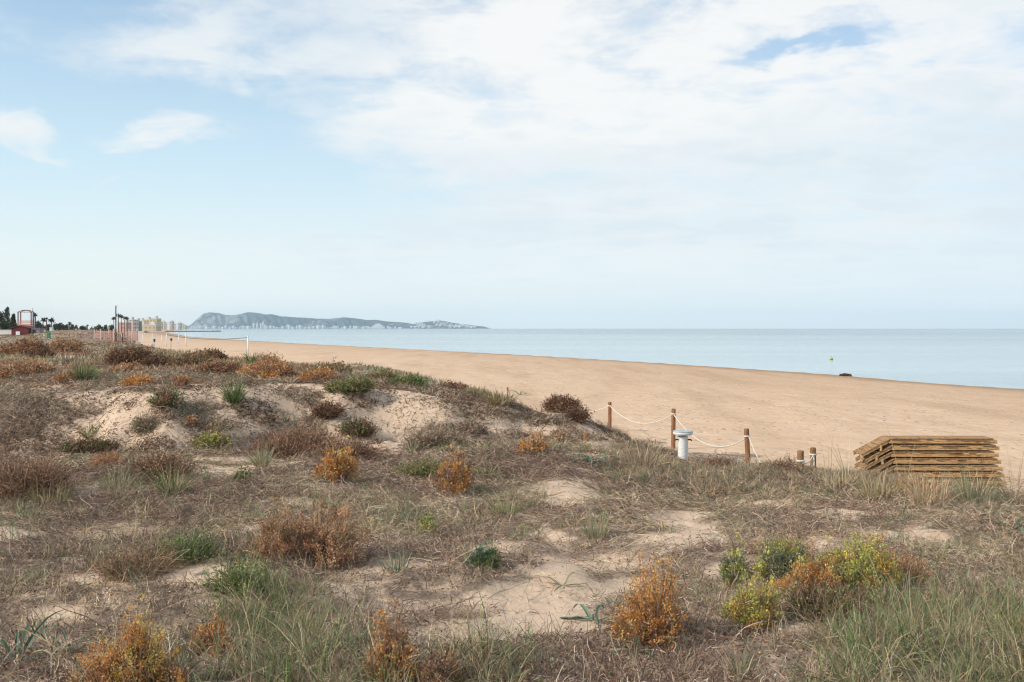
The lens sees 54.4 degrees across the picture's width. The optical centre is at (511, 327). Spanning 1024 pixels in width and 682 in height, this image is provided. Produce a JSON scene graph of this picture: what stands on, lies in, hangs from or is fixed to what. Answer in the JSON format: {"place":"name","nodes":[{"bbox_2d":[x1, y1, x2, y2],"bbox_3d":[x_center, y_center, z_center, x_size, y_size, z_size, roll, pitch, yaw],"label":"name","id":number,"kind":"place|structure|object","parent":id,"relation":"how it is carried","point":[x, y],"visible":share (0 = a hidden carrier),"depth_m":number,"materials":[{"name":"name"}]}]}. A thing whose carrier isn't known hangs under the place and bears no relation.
{"place":"outdoors","nodes":[
{"label":"outdoors","id":0,"kind":"place"},
{"bbox_2d":[189,312,486,327],"bbox_3d":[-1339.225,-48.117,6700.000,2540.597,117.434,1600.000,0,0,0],"label":"hills","id":1,"kind":"structure","parent":0,"point":[212,319],"depth_m":6461.98,"materials":[{"name":"stone"}]},
{"bbox_2d":[0,328,1023,681],"bbox_3d":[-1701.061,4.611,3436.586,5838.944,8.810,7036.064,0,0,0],"label":"ground","id":2,"kind":"structure","parent":0,"point":[728,406],"depth_m":19.78,"materials":[{"name":"sand"}]},
{"bbox_2d":[0,358,39,380],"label":"spurge shrub","id":3,"kind":"object","parent":2,"relation":"on","point":[17,369],"visible":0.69,"depth_m":25.17,"materials":[{"name":"brown plant"}]},
{"bbox_2d":[0,333,52,354],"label":"spurge shrub","id":4,"kind":"object","parent":2,"relation":"on","point":[26,345],"visible":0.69,"depth_m":54.36,"materials":[{"name":"brown plant"}]},
{"bbox_2d":[11,325,44,334],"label":"beach hut","id":5,"kind":"object","parent":2,"relation":"on","point":[24,329],"visible":0.77,"depth_m":198.80,"materials":[{"name":"metal"}]},
{"bbox_2d":[5,356,57,372],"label":"spurge shrub","id":6,"kind":"object","parent":2,"relation":"on","point":[44,367],"visible":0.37,"depth_m":28.87,"materials":[{"name":"brown plant"}]},
{"bbox_2d":[0,610,76,672],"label":"sea daffodil","id":7,"kind":"object","parent":2,"relation":"on","point":[23,635],"visible":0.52,"depth_m":5.55,"materials":[{"name":"green plant"}]},
{"bbox_2d":[27,346,56,357],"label":"dry shrub","id":8,"kind":"object","parent":2,"relation":"on","point":[41,351],"visible":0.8,"depth_m":48.76,"materials":[{"name":"brown plant"}]},
{"bbox_2d":[0,446,84,502],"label":"dry shrub","id":9,"kind":"object","parent":2,"relation":"on","point":[13,481],"visible":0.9,"depth_m":12.09,"materials":[{"name":"brown plant"}]},
{"bbox_2d":[0,411,99,454],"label":"dry shrub","id":10,"kind":"object","parent":2,"relation":"on","point":[18,445],"visible":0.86,"depth_m":18.70,"materials":[{"name":"brown plant"}]},
{"bbox_2d":[16,475,88,505],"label":"grass tuft","id":11,"kind":"object","parent":2,"relation":"on","point":[64,493],"visible":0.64,"depth_m":11.66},
{"bbox_2d":[1,388,118,431],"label":"dry shrub","id":12,"kind":"object","parent":2,"relation":"on","point":[60,412],"visible":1,"depth_m":19.47,"materials":[{"name":"brown plant"}]},
{"bbox_2d":[48,364,76,383],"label":"spurge shrub","id":13,"kind":"object","parent":2,"relation":"on","point":[58,377],"visible":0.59,"depth_m":22.24,"materials":[{"name":"brown plant"}]},
{"bbox_2d":[46,336,85,352],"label":"spurge shrub","id":14,"kind":"object","parent":2,"relation":"on","point":[71,344],"visible":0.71,"depth_m":57.74,"materials":[{"name":"brown plant"}]},
{"bbox_2d":[61,358,105,380],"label":"grass tuft","id":15,"kind":"object","parent":2,"relation":"on","point":[83,373],"visible":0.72,"depth_m":22.46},
{"bbox_2d":[58,436,120,453],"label":"dry shrub","id":16,"kind":"object","parent":2,"relation":"on","point":[88,445],"visible":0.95,"depth_m":17.73,"materials":[{"name":"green plant"}]},
{"bbox_2d":[79,448,127,468],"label":"dry shrub","id":17,"kind":"object","parent":2,"relation":"on","point":[99,457],"visible":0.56,"depth_m":14.99,"materials":[{"name":"brown plant"}]},
{"bbox_2d":[94,329,137,342],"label":"net fence","id":18,"kind":"object","parent":2,"relation":"on","point":[119,335],"visible":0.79,"depth_m":106.04,"materials":[{"name":"white"}]},
{"bbox_2d":[60,590,174,681],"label":"spurge shrub","id":19,"kind":"object","parent":2,"relation":"on","point":[142,649],"visible":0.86,"depth_m":4.95,"materials":[{"name":"orange plant"}]},
{"bbox_2d":[91,459,151,489],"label":"grass tuft","id":20,"kind":"object","parent":2,"relation":"on","point":[125,477],"visible":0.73,"depth_m":12.77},
{"bbox_2d":[98,341,160,365],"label":"dry shrub","id":21,"kind":"object","parent":2,"relation":"on","point":[128,354],"visible":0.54,"depth_m":34.99,"materials":[{"name":"brown plant"}]},
{"bbox_2d":[66,525,198,583],"bbox_3d":[-2.818,1.796,7.550,0.827,0.654,0.753,0,0,17],"label":"dry shrub","id":22,"kind":"object","parent":2,"relation":"on","point":[142,559],"visible":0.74,"depth_m":7.50,"materials":[{"name":"brown plant"}]},
{"bbox_2d":[118,368,153,386],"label":"spurge shrub","id":23,"kind":"object","parent":2,"relation":"on","point":[130,380],"visible":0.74,"depth_m":21.18,"materials":[{"name":"orange plant"}]},
{"bbox_2d":[129,407,161,436],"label":"dry shrub","id":24,"kind":"object","parent":2,"relation":"on","point":[140,424],"visible":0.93,"depth_m":18.31,"materials":[{"name":"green plant"}]},
{"bbox_2d":[121,431,176,455],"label":"dry shrub","id":25,"kind":"object","parent":2,"relation":"on","point":[159,443],"visible":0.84,"depth_m":17.72,"materials":[{"name":"brown plant"}]},
{"bbox_2d":[139,351,173,367],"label":"dry shrub","id":26,"kind":"object","parent":2,"relation":"on","point":[156,359],"visible":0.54,"depth_m":33.01,"materials":[{"name":"brown plant"}]},
{"bbox_2d":[111,441,209,484],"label":"dry shrub","id":27,"kind":"object","parent":2,"relation":"on","point":[161,462],"visible":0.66,"depth_m":13.43,"materials":[{"name":"brown plant"}]},
{"bbox_2d":[146,377,187,411],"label":"spurge shrub","id":28,"kind":"object","parent":2,"relation":"on","point":[166,397],"visible":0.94,"depth_m":18.75,"materials":[{"name":"green plant"}]},
{"bbox_2d":[140,642,194,681],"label":"spurge shrub","id":29,"kind":"object","parent":2,"relation":"on","point":[176,674],"visible":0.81,"depth_m":4.97,"materials":[{"name":"orange plant"}]},
{"bbox_2d":[139,461,204,494],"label":"grass tuft","id":30,"kind":"object","parent":2,"relation":"on","point":[169,482],"visible":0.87,"depth_m":11.82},
{"bbox_2d":[148,516,230,566],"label":"dry shrub","id":31,"kind":"object","parent":2,"relation":"on","point":[194,544],"visible":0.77,"depth_m":7.95,"materials":[{"name":"green plant"}]},
{"bbox_2d":[164,348,216,366],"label":"dry shrub","id":32,"kind":"object","parent":2,"relation":"on","point":[190,358],"visible":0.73,"depth_m":32.22,"materials":[{"name":"brown plant"}]},
{"bbox_2d":[135,400,249,438],"bbox_3d":[-6.025,1.738,18.648,2.290,0.726,1.290,0,0,-30],"label":"dry shrub","id":33,"kind":"object","parent":2,"relation":"on","point":[201,425],"visible":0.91,"depth_m":18.60,"materials":[{"name":"brown plant"}]},
{"bbox_2d":[187,604,235,656],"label":"spurge shrub","id":34,"kind":"object","parent":2,"relation":"on","point":[207,633],"visible":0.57,"depth_m":5.67,"materials":[{"name":"orange plant"}]},
{"bbox_2d":[189,420,233,449],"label":"spurge shrub","id":35,"kind":"object","parent":2,"relation":"on","point":[210,440],"visible":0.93,"depth_m":17.85,"materials":[{"name":"green plant"}]},
{"bbox_2d":[190,356,243,374],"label":"dry shrub","id":36,"kind":"object","parent":2,"relation":"on","point":[214,365],"visible":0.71,"depth_m":23.68,"materials":[{"name":"brown plant"}]},
{"bbox_2d":[204,374,251,402],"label":"grass tuft","id":37,"kind":"object","parent":2,"relation":"on","point":[235,396],"visible":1,"depth_m":19.58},
{"bbox_2d":[186,544,296,604],"bbox_3d":[-1.909,1.727,6.945,0.741,0.454,0.709,0,0,0],"label":"dry shrub","id":38,"kind":"object","parent":2,"relation":"on","point":[237,577],"visible":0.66,"depth_m":6.92,"materials":[{"name":"green plant"}]},
{"bbox_2d":[216,391,291,426],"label":"dry shrub","id":39,"kind":"object","parent":2,"relation":"on","point":[271,419],"visible":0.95,"depth_m":19.57,"materials":[{"name":"brown plant"}]},
{"bbox_2d":[233,442,281,466],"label":"grass tuft","id":40,"kind":"object","parent":2,"relation":"on","point":[264,458],"visible":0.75,"depth_m":14.90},
{"bbox_2d":[237,354,297,378],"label":"spurge shrub","id":41,"kind":"object","parent":2,"relation":"on","point":[265,368],"visible":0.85,"depth_m":22.56,"materials":[{"name":"orange plant"}]},
{"bbox_2d":[247,505,312,561],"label":"spurge shrub","id":42,"kind":"object","parent":2,"relation":"on","point":[279,538],"visible":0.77,"depth_m":8.03,"materials":[{"name":"brown plant"}]},
{"bbox_2d":[241,417,341,459],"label":"dry shrub","id":43,"kind":"object","parent":2,"relation":"on","point":[296,440],"visible":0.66,"depth_m":17.50,"materials":[{"name":"brown plant"}]},
{"bbox_2d":[263,381,329,410],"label":"dry shrub","id":44,"kind":"object","parent":2,"relation":"on","point":[314,393],"visible":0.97,"depth_m":20.47,"materials":[{"name":"brown plant"}]},
{"bbox_2d":[245,478,372,569],"bbox_3d":[-1.688,1.670,8.346,1.035,0.785,1.058,0,0,0],"label":"spurge shrub","id":45,"kind":"object","parent":2,"relation":"on","point":[325,541],"visible":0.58,"depth_m":8.22,"materials":[{"name":"brown plant"}]},
{"bbox_2d":[293,361,342,381],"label":"spurge shrub","id":46,"kind":"object","parent":2,"relation":"on","point":[320,373],"visible":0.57,"depth_m":21.83,"materials":[{"name":"orange plant"}]},
{"bbox_2d":[309,399,348,419],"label":"dry shrub","id":47,"kind":"object","parent":2,"relation":"on","point":[326,409],"visible":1,"depth_m":19.59,"materials":[{"name":"brown plant"}]},
{"bbox_2d":[305,357,354,372],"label":"spurge shrub","id":48,"kind":"object","parent":2,"relation":"on","point":[340,366],"visible":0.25,"depth_m":24.56,"materials":[{"name":"brown plant"}]},
{"bbox_2d":[98,545,562,681],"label":"long grass","id":49,"kind":"structure","parent":2,"relation":"on","point":[295,629],"depth_m":5.36,"materials":[{"name":"plant"}]},
{"bbox_2d":[312,435,360,482],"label":"spurge shrub","id":50,"kind":"object","parent":2,"relation":"on","point":[337,466],"visible":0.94,"depth_m":13.15,"materials":[{"name":"orange plant"}]},
{"bbox_2d":[0,328,677,454],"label":"dune scrub","id":51,"kind":"object","parent":2,"relation":"on","point":[93,347],"visible":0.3,"depth_m":37.34,"materials":[{"name":"plant"}]},
{"bbox_2d":[305,427,390,461],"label":"dry shrub","id":52,"kind":"object","parent":2,"relation":"on","point":[366,451],"visible":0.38,"depth_m":16.55,"materials":[{"name":"brown plant"}]},
{"bbox_2d":[323,371,378,393],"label":"dry shrub","id":53,"kind":"object","parent":2,"relation":"on","point":[363,384],"visible":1,"depth_m":20.54,"materials":[{"name":"green plant"}]},
{"bbox_2d":[334,411,381,438],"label":"dry shrub","id":54,"kind":"object","parent":2,"relation":"on","point":[363,428],"visible":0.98,"depth_m":19.10,"materials":[{"name":"green plant"}]},
{"bbox_2d":[356,596,422,681],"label":"spurge shrub","id":55,"kind":"object","parent":2,"relation":"on","point":[394,640],"visible":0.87,"depth_m":4.96,"materials":[{"name":"orange plant"}]},
{"bbox_2d":[374,547,415,572],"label":"grass tuft","id":56,"kind":"object","parent":2,"relation":"on","point":[392,567],"visible":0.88,"depth_m":7.90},
{"bbox_2d":[382,372,429,386],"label":"dry shrub","id":57,"kind":"object","parent":2,"relation":"on","point":[418,379],"visible":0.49,"depth_m":22.49,"materials":[{"name":"green plant"}]},
{"bbox_2d":[389,453,445,479],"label":"dry shrub","id":58,"kind":"object","parent":2,"relation":"on","point":[427,468],"visible":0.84,"depth_m":14.44,"materials":[{"name":"green plant"}]},
{"bbox_2d":[416,509,439,534],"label":"spurge shrub","id":59,"kind":"object","parent":2,"relation":"on","point":[426,518],"visible":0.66,"depth_m":9.90,"materials":[{"name":"green plant"}]},
{"bbox_2d":[400,424,472,449],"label":"dry shrub","id":60,"kind":"object","parent":2,"relation":"on","point":[433,439],"visible":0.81,"depth_m":18.17,"materials":[{"name":"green plant"}]},
{"bbox_2d":[413,640,467,681],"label":"spurge shrub","id":61,"kind":"object","parent":2,"relation":"on","point":[434,669],"visible":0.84,"depth_m":4.89,"materials":[{"name":"plant"}]},
{"bbox_2d":[430,442,477,494],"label":"spurge shrub","id":62,"kind":"object","parent":2,"relation":"on","point":[455,476],"visible":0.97,"depth_m":12.66,"materials":[{"name":"orange plant"}]},
{"bbox_2d":[447,417,491,434],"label":"dry shrub","id":63,"kind":"object","parent":2,"relation":"on","point":[471,427],"visible":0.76,"depth_m":19.62,"materials":[{"name":"brown plant"}]},
{"bbox_2d":[435,397,525,422],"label":"dry shrub","id":64,"kind":"object","parent":2,"relation":"on","point":[490,412],"visible":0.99,"depth_m":20.73,"materials":[{"name":"brown plant"}]},
{"bbox_2d":[464,535,502,571],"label":"spurge shrub","id":65,"kind":"object","parent":2,"relation":"on","point":[487,558],"visible":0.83,"depth_m":7.99,"materials":[{"name":"green plant"}]},
{"bbox_2d":[478,387,521,405],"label":"grass tuft","id":66,"kind":"object","parent":2,"relation":"on","point":[502,401],"visible":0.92,"depth_m":21.16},
{"bbox_2d":[487,495,525,517],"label":"grass tuft","id":67,"kind":"object","parent":2,"relation":"on","point":[507,508],"visible":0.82,"depth_m":10.74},
{"bbox_2d":[0,365,1023,681],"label":"dead stems","id":68,"kind":"object","parent":2,"relation":"on","point":[960,511],"visible":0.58,"depth_m":10.02,"materials":[{"name":"plant"}]},
{"bbox_2d":[0,367,1023,681],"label":"short grass","id":69,"kind":"structure","parent":2,"relation":"on","point":[140,485],"depth_m":9.68,"materials":[{"name":"plant"}]},
{"bbox_2d":[491,400,572,426],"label":"dry shrub","id":70,"kind":"object","parent":2,"relation":"on","point":[545,418],"visible":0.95,"depth_m":21.17,"materials":[{"name":"brown plant"}]},
{"bbox_2d":[515,424,551,456],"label":"spurge shrub","id":71,"kind":"object","parent":2,"relation":"on","point":[530,446],"visible":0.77,"depth_m":16.89,"materials":[{"name":"orange plant"}]},
{"bbox_2d":[539,390,585,412],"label":"dry shrub","id":72,"kind":"object","parent":2,"relation":"on","point":[557,403],"visible":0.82,"depth_m":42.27,"materials":[{"name":"brown plant"}]},
{"bbox_2d":[561,402,594,423],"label":"dry shrub","id":73,"kind":"object","parent":2,"relation":"on","point":[577,413],"visible":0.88,"depth_m":21.68,"materials":[{"name":"brown plant"}]},
{"bbox_2d":[560,604,618,626],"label":"sea daffodil","id":74,"kind":"object","parent":2,"relation":"on","point":[588,613],"visible":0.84,"depth_m":6.62,"materials":[{"name":"green plant"}]},
{"bbox_2d":[565,506,623,539],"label":"grass tuft","id":75,"kind":"object","parent":2,"relation":"on","point":[602,529],"visible":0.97,"depth_m":9.67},
{"bbox_2d":[599,431,682,468],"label":"grass tuft","id":76,"kind":"object","parent":2,"relation":"on","point":[656,454],"visible":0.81,"depth_m":16.99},
{"bbox_2d":[599,522,692,652],"bbox_3d":[0.828,1.596,6.061,0.571,0.840,0.709,0,0,0],"label":"spurge shrub","id":77,"kind":"object","parent":2,"relation":"on","point":[642,612],"visible":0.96,"depth_m":5.99,"materials":[{"name":"orange plant"}]},
{"bbox_2d":[673,430,692,460],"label":"drinking pillar","id":78,"kind":"structure","parent":2,"relation":"on","point":[682,439],"depth_m":20.80,"materials":[{"name":"white paint"}]},
{"bbox_2d":[698,452,733,468],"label":"dry shrub","id":79,"kind":"object","parent":2,"relation":"on","point":[716,460],"visible":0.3,"depth_m":20.13,"materials":[{"name":"brown plant"}]},
{"bbox_2d":[718,532,752,587],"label":"spurge shrub","id":80,"kind":"object","parent":2,"relation":"on","point":[736,561],"visible":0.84,"depth_m":7.77,"materials":[{"name":"green plant"}]},
{"bbox_2d":[707,639,768,680],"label":"grass tuft","id":81,"kind":"object","parent":2,"relation":"on","point":[736,662],"visible":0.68,"depth_m":5.16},
{"bbox_2d":[718,564,787,631],"bbox_3d":[1.577,1.751,6.440,0.389,0.458,0.440,0,0,43],"label":"spurge shrub","id":82,"kind":"object","parent":2,"relation":"on","point":[746,605],"visible":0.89,"depth_m":6.40,"materials":[{"name":"yellow plant"}]},
{"bbox_2d":[739,525,818,554],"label":"dry shrub","id":83,"kind":"object","parent":2,"relation":"on","point":[757,544],"visible":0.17,"depth_m":8.71,"materials":[{"name":"brown plant"}]},
{"bbox_2d":[761,452,800,473],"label":"dry shrub","id":84,"kind":"object","parent":2,"relation":"on","point":[784,464],"visible":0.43,"depth_m":18.50,"materials":[{"name":"brown plant"}]},
{"bbox_2d":[750,528,816,588],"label":"spurge shrub","id":85,"kind":"object","parent":2,"relation":"on","point":[778,558],"visible":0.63,"depth_m":7.46,"materials":[{"name":"green plant"}]},
{"bbox_2d":[592,435,1023,497],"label":"edge grass","id":86,"kind":"structure","parent":2,"relation":"on","point":[649,473],"depth_m":16.36,"materials":[{"name":"plant"}]},
{"bbox_2d":[776,537,844,594],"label":"spurge shrub","id":87,"kind":"object","parent":2,"relation":"on","point":[812,566],"visible":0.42,"depth_m":7.10,"materials":[{"name":"orange plant"}]},
{"bbox_2d":[809,447,816,468],"bbox_3d":[6.532,3.063,21.600,0.161,0.942,0.161,0,0,0],"label":"fence post","id":88,"kind":"object","parent":2,"relation":"on","point":[812,450],"visible":0.49,"depth_m":21.55,"materials":[{"name":"brown wood"}]},
{"bbox_2d":[589,406,814,464],"bbox_3d":[4.591,2.894,28.646,1.289,0.810,18.270,0,0,-11],"label":"rope","id":89,"kind":"object","parent":88,"relation":"attached to","point":[813,456],"visible":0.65,"depth_m":27.25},
{"bbox_2d":[764,562,886,627],"bbox_3d":[2.052,1.770,6.603,0.741,0.453,0.935,0,0,34],"label":"dry shrub","id":90,"kind":"object","parent":2,"relation":"on","point":[807,598],"visible":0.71,"depth_m":6.55,"materials":[{"name":"brown plant"}]},
{"bbox_2d":[812,467,861,490],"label":"grass tuft","id":91,"kind":"object","parent":2,"relation":"on","point":[838,483],"visible":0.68,"depth_m":15.57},
{"bbox_2d":[816,524,906,593],"bbox_3d":[2.643,1.728,7.499,0.632,0.473,0.728,0,0,0],"label":"spurge shrub","id":92,"kind":"object","parent":2,"relation":"on","point":[885,563],"visible":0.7,"depth_m":7.40,"materials":[{"name":"yellow plant"}]},
{"bbox_2d":[844,466,918,500],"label":"grass tuft","id":93,"kind":"object","parent":2,"relation":"on","point":[864,489],"visible":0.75,"depth_m":14.07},
{"bbox_2d":[760,546,1023,681],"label":"long grass","id":94,"kind":"structure","parent":2,"relation":"on","point":[973,653],"depth_m":5.30,"materials":[{"name":"plant"}]},
{"bbox_2d":[881,542,936,586],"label":"dry shrub","id":95,"kind":"object","parent":2,"relation":"on","point":[902,563],"visible":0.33,"depth_m":7.71,"materials":[{"name":"brown plant"}]},
{"bbox_2d":[892,467,946,491],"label":"grass tuft","id":96,"kind":"object","parent":2,"relation":"on","point":[909,481],"visible":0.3,"depth_m":14.78,"materials":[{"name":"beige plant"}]},
{"bbox_2d":[896,467,963,507],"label":"grass tuft","id":97,"kind":"object","parent":2,"relation":"on","point":[920,494],"visible":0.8,"depth_m":12.88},
{"bbox_2d":[939,458,1018,503],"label":"grass tuft","id":98,"kind":"object","parent":2,"relation":"on","point":[964,489],"visible":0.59,"depth_m":13.68,"materials":[{"name":"plant"}]},
{"bbox_3d":[8.670,3.393,20.455,2.777,0.395,0.558,0,0,-1],"label":"boardwalk section","id":99,"kind":"object","parent":2,"relation":"on","visible":0},
{"bbox_2d":[925,477,1005,483],"bbox_3d":[8.626,3.294,20.438,2.777,0.473,0.549,0,0,0],"label":"boardwalk section","id":100,"kind":"object","parent":99,"relation":"on","point":[985,479],"visible":0.13,"depth_m":20.20,"materials":[{"name":"brown wood"}]},
{"bbox_2d":[888,470,1004,476],"bbox_3d":[8.609,3.119,20.454,2.777,0.396,0.543,0,0,0],"label":"boardwalk section","id":101,"kind":"object","parent":100,"relation":"on","point":[941,473],"visible":0.3,"depth_m":20.20,"materials":[{"name":"brown wood"}]},
{"bbox_2d":[879,463,1002,472],"bbox_3d":[8.563,3.020,20.445,2.777,0.473,0.544,0,0,1],"label":"boardwalk section","id":102,"kind":"object","parent":101,"relation":"on","point":[950,467],"visible":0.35,"depth_m":20.20,"materials":[{"name":"brown wood"}]},
{"bbox_2d":[857,457,1000,473],"bbox_3d":[8.545,2.845,20.449,2.777,0.396,0.562,0,0,0],"label":"boardwalk section","id":103,"kind":"object","parent":102,"relation":"on","point":[935,460],"visible":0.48,"depth_m":20.21,"materials":[{"name":"brown wood"}]},
{"bbox_2d":[854,450,998,469],"bbox_3d":[8.497,2.746,20.445,2.777,0.473,0.549,0,0,0],"label":"boardwalk section","id":104,"kind":"object","parent":103,"relation":"on","point":[940,453],"visible":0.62,"depth_m":20.21,"materials":[{"name":"brown wood"}]},
{"bbox_2d":[855,443,999,463],"bbox_3d":[8.512,2.571,20.445,2.777,0.396,0.546,0,0,0],"label":"boardwalk section","id":105,"kind":"object","parent":104,"relation":"on","point":[887,447],"visible":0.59,"depth_m":20.21,"materials":[{"name":"brown wood"}]},
{"bbox_2d":[853,435,996,461],"bbox_3d":[8.465,2.472,20.446,2.777,0.473,0.558,0,0,0],"label":"boardwalk section","id":106,"kind":"object","parent":105,"relation":"on","point":[876,443],"visible":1,"depth_m":20.21,"materials":[{"name":"brown wood"}]},
{"bbox_2d":[0,0,1023,328],"label":"sky","id":107,"kind":"structure","parent":0,"point":[491,164],"materials":[{"name":"blue"}]},
{"bbox_2d":[168,329,1023,388],"bbox_3d":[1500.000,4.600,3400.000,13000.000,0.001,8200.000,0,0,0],"label":"sea","id":108,"kind":"structure","parent":0,"point":[983,357],"depth_m":262.33,"materials":[{"name":"liquid"}]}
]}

